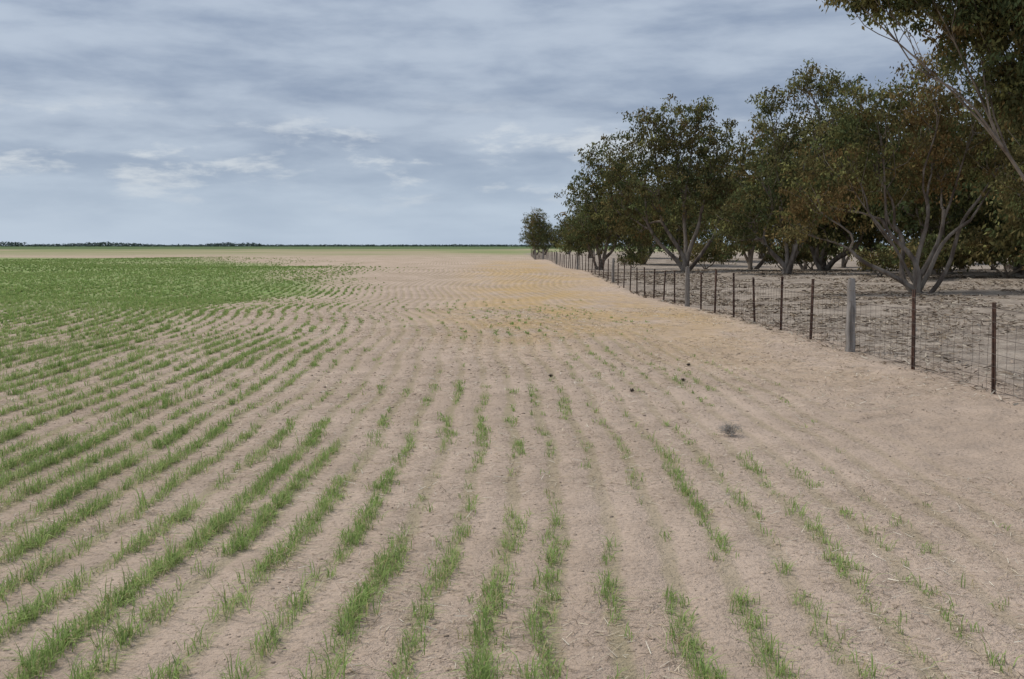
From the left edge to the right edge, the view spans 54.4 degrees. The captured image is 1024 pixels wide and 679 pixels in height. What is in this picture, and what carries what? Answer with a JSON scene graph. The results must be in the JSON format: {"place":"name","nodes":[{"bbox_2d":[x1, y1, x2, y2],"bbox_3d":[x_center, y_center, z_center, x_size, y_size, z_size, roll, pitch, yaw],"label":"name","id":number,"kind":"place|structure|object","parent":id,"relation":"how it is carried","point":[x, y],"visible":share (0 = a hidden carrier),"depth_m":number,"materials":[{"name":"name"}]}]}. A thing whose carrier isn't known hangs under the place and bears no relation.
{"place":"outdoors","nodes":[
{"label":"outdoors","id":0,"kind":"place"},
{"bbox_2d":[0,0,1017,245],"label":"sky","id":1,"kind":"structure","parent":0,"point":[167,122],"materials":[{"name":"grey"}]},
{"bbox_2d":[0,246,1023,678],"bbox_3d":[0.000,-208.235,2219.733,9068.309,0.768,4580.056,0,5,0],"label":"ground","id":2,"kind":"structure","parent":0,"point":[480,280],"depth_m":7.45,"materials":[{"name":"soil"}]},
{"bbox_2d":[0,241,889,246],"bbox_3d":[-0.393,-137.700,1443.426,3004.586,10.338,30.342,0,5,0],"label":"distant tree line","id":3,"kind":"object","parent":2,"relation":"on","point":[88,244],"visible":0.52,"depth_m":1435.78,"materials":[{"name":"plant"}]},
{"bbox_2d":[0,256,1023,678],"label":"crop seedlings","id":4,"kind":"object","parent":2,"relation":"on","point":[8,294],"visible":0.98,"depth_m":7.09,"materials":[{"name":"green plant"}]},
{"bbox_2d":[0,307,1023,678],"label":"straw stubble","id":5,"kind":"object","parent":2,"relation":"on","point":[532,461],"visible":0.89,"depth_m":8.23,"materials":[{"name":"plant"}]},
{"bbox_2d":[0,336,1023,678],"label":"soil clods","id":6,"kind":"object","parent":2,"relation":"on","point":[558,482],"visible":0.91,"depth_m":7.72,"materials":[{"name":"soil"}]},
{"bbox_2d":[519,207,553,254],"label":"eucalyptus tree","id":7,"kind":"object","parent":2,"relation":"on","point":[534,223],"visible":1,"depth_m":163.55,"materials":[{"name":"green plant"}]},
{"bbox_2d":[528,220,562,254],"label":"eucalyptus tree","id":8,"kind":"object","parent":2,"relation":"on","point":[548,245],"visible":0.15,"depth_m":171.04,"materials":[{"name":"green plant"}]},
{"bbox_2d":[546,218,574,253],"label":"eucalyptus tree","id":9,"kind":"object","parent":2,"relation":"on","point":[556,232],"visible":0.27,"depth_m":167.26,"materials":[{"name":"green plant"}]},
{"bbox_2d":[562,193,603,257],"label":"eucalyptus tree","id":10,"kind":"object","parent":2,"relation":"on","point":[574,231],"visible":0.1,"depth_m":125.65,"materials":[{"name":"green plant"}]},
{"bbox_2d":[550,142,657,269],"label":"eucalyptus tree","id":11,"kind":"object","parent":2,"relation":"on","point":[579,235],"visible":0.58,"depth_m":67.18,"materials":[{"name":"green plant"}]},
{"bbox_2d":[616,250,649,267],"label":"saltbush shrub","id":12,"kind":"object","parent":2,"relation":"on","point":[630,261],"visible":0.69,"depth_m":73.49,"materials":[{"name":"green plant"}]},
{"bbox_2d":[605,175,662,251],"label":"eucalyptus tree","id":13,"kind":"object","parent":2,"relation":"on","point":[635,196],"depth_m":98.75,"materials":[{"name":"green plant"}]},
{"bbox_2d":[595,175,681,264],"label":"eucalyptus tree","id":14,"kind":"object","parent":2,"relation":"on","point":[653,242],"visible":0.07,"depth_m":83.12,"materials":[{"name":"green plant"}]},
{"bbox_2d":[587,94,756,270],"bbox_3d":[9.513,-8.926,57.239,10.295,10.415,6.430,0,5,0],"label":"eucalyptus tree","id":15,"kind":"object","parent":2,"relation":"on","point":[682,180],"visible":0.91,"depth_m":57.03,"materials":[{"name":"green plant"}]},
{"bbox_2d":[644,155,714,262],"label":"eucalyptus tree","id":16,"kind":"object","parent":2,"relation":"on","point":[674,222],"visible":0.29,"depth_m":79.03,"materials":[{"name":"green plant"}]},
{"bbox_2d":[677,238,740,268],"bbox_3d":[12.045,-5.367,61.660,2.756,2.328,4.146,-5,7,-43],"label":"saltbush shrub","id":17,"kind":"object","parent":2,"relation":"on","point":[713,252],"visible":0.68,"depth_m":61.31,"materials":[{"name":"green plant"}]},
{"bbox_2d":[693,168,750,259],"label":"eucalyptus tree","id":18,"kind":"object","parent":2,"relation":"on","point":[707,231],"visible":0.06,"depth_m":90.67,"materials":[{"name":"green plant"}]},
{"bbox_2d":[716,420,745,436],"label":"dry tumbleweed","id":19,"kind":"object","parent":2,"relation":"on","point":[729,428],"visible":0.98,"depth_m":8.90,"materials":[{"name":"grey plant"}]},
{"bbox_2d":[687,119,807,268],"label":"eucalyptus tree","id":20,"kind":"object","parent":2,"relation":"on","point":[749,259],"visible":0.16,"depth_m":65.03,"materials":[{"name":"green plant"}]},
{"bbox_2d":[754,175,775,258],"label":"eucalyptus tree","id":21,"kind":"object","parent":2,"relation":"on","point":[761,254],"visible":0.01,"depth_m":99.27,"materials":[{"name":"green plant"}]},
{"bbox_2d":[531,249,1023,398],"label":"wire fence","id":22,"kind":"object","parent":2,"relation":"on","point":[850,311],"visible":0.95,"depth_m":17.01,"materials":[{"name":"metal"}]},
{"bbox_2d":[754,243,810,269],"bbox_3d":[15.592,-4.768,56.776,3.387,1.902,2.252,0,5,-5],"label":"saltbush shrub","id":23,"kind":"object","parent":2,"relation":"on","point":[768,257],"visible":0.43,"depth_m":56.66,"materials":[{"name":"green plant"}]},
{"bbox_2d":[706,58,884,273],"bbox_3d":[14.556,-8.679,50.275,9.042,11.027,5.222,0,5,0],"label":"eucalyptus tree","id":24,"kind":"object","parent":2,"relation":"on","point":[827,90],"visible":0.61,"depth_m":50.19,"materials":[{"name":"green plant"}]},
{"bbox_2d":[584,268,1023,405],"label":"leaf litter","id":25,"kind":"object","parent":2,"relation":"on","point":[794,314],"visible":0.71,"depth_m":28.45,"materials":[{"name":"plant"}]},
{"bbox_2d":[764,213,859,268],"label":"eucalyptus tree","id":26,"kind":"object","parent":2,"relation":"on","point":[804,266],"visible":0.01,"depth_m":71.53,"materials":[{"name":"green plant"}]},
{"bbox_2d":[788,237,838,269],"bbox_3d":[18.121,-5.261,59.789,4.300,2.414,2.858,-3,6,-30],"label":"saltbush shrub","id":27,"kind":"object","parent":2,"relation":"on","point":[810,256],"visible":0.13,"depth_m":59.33,"materials":[{"name":"green plant"}]},
{"bbox_2d":[740,102,915,270],"bbox_3d":[17.914,-8.441,55.554,10.215,9.565,7.844,1,6,11],"label":"eucalyptus tree","id":28,"kind":"object","parent":2,"relation":"on","point":[821,264],"visible":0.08,"depth_m":54.92,"materials":[{"name":"green plant"}]},
{"bbox_2d":[832,211,876,267],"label":"eucalyptus tree","id":29,"kind":"object","parent":2,"relation":"on","point":[844,261],"visible":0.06,"depth_m":77.46,"materials":[{"name":"green plant"}]},
{"bbox_2d":[782,107,955,269],"bbox_3d":[20.249,-8.373,55.793,9.978,9.343,7.662,-3,6,-28],"label":"eucalyptus tree","id":30,"kind":"object","parent":2,"relation":"on","point":[872,247],"visible":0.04,"depth_m":54.98,"materials":[{"name":"green plant"}]},
{"bbox_2d":[846,241,911,276],"bbox_3d":[17.084,-3.664,45.826,3.174,1.782,2.110,0,5,0],"label":"saltbush shrub","id":31,"kind":"object","parent":2,"relation":"on","point":[876,260],"visible":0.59,"depth_m":45.73,"materials":[{"name":"green plant"}]},
{"bbox_2d":[756,44,1023,292],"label":"eucalyptus tree","id":32,"kind":"object","parent":2,"relation":"on","point":[858,132],"visible":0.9,"depth_m":33.28,"materials":[{"name":"green plant"}]},
{"bbox_2d":[883,230,953,275],"bbox_3d":[17.395,-3.568,42.813,3.990,2.240,2.652,-5,7,-42],"label":"saltbush shrub","id":33,"kind":"object","parent":2,"relation":"on","point":[927,248],"visible":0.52,"depth_m":42.22,"materials":[{"name":"green plant"}]},
{"bbox_2d":[816,0,1023,180],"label":"eucalyptus tree","id":34,"kind":"object","parent":2,"relation":"on","point":[994,29],"visible":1,"depth_m":19.44,"materials":[{"name":"green plant"}]},
{"bbox_2d":[848,74,1002,273],"bbox_3d":[19.767,-7.668,46.886,7.473,9.543,8.072,0,5,3],"label":"eucalyptus tree","id":35,"kind":"object","parent":2,"relation":"on","point":[954,214],"visible":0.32,"depth_m":45.82,"materials":[{"name":"green plant"}]},
{"bbox_2d":[906,233,982,275],"bbox_3d":[19.109,-3.677,43.835,3.878,2.177,2.578,-1,6,-14],"label":"saltbush shrub","id":36,"kind":"object","parent":2,"relation":"on","point":[960,264],"visible":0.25,"depth_m":43.47,"materials":[{"name":"green plant"}]},
{"bbox_2d":[920,220,984,271],"bbox_3d":[21.858,-4.617,49.793,4.995,2.804,3.320,-2,6,-19],"label":"saltbush shrub","id":37,"kind":"object","parent":2,"relation":"on","point":[952,236],"visible":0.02,"depth_m":49.01,"materials":[{"name":"green plant"}]},
{"bbox_2d":[910,125,1002,269],"bbox_3d":[26.985,-8.588,59.700,7.750,9.163,7.176,2,6,23],"label":"eucalyptus tree","id":38,"kind":"object","parent":2,"relation":"on","point":[966,231],"visible":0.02,"depth_m":58.94,"materials":[{"name":"green plant"}]},
{"bbox_2d":[931,129,1023,272],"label":"eucalyptus tree","id":39,"kind":"object","parent":2,"relation":"on","point":[991,225],"visible":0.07,"depth_m":46.45,"materials":[{"name":"green plant"}]},
{"bbox_2d":[945,89,1023,249],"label":"eucalyptus tree","id":40,"kind":"object","parent":2,"relation":"on","point":[1014,223],"visible":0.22,"depth_m":40.57,"materials":[{"name":"green plant"}]},
{"bbox_2d":[948,218,1023,277],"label":"saltbush shrub","id":41,"kind":"object","parent":2,"relation":"on","point":[985,250],"visible":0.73,"depth_m":42.85,"materials":[{"name":"green plant"}]},
{"bbox_2d":[972,251,1007,269],"bbox_3d":[25.882,-4.760,53.792,4.146,2.328,2.756,-2,6,-21],"label":"saltbush shrub","id":42,"kind":"object","parent":2,"relation":"on","point":[990,260],"visible":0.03,"depth_m":53.57,"materials":[{"name":"green plant"}]},
{"bbox_2d":[974,226,1012,268],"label":"eucalyptus tree","id":43,"kind":"object","parent":2,"relation":"on","point":[1009,266],"depth_m":65.68,"materials":[{"name":"green plant"}]},
{"bbox_2d":[978,61,1023,222],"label":"eucalyptus tree","id":44,"kind":"object","parent":2,"relation":"on","point":[1002,196],"visible":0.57,"depth_m":30.13,"materials":[{"name":"green plant"}]},
{"bbox_2d":[1007,233,1023,269],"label":"saltbush shrub","id":45,"kind":"object","parent":2,"relation":"on","point":[1019,258],"visible":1,"depth_m":36.78,"materials":[{"name":"green plant"}]}
]}

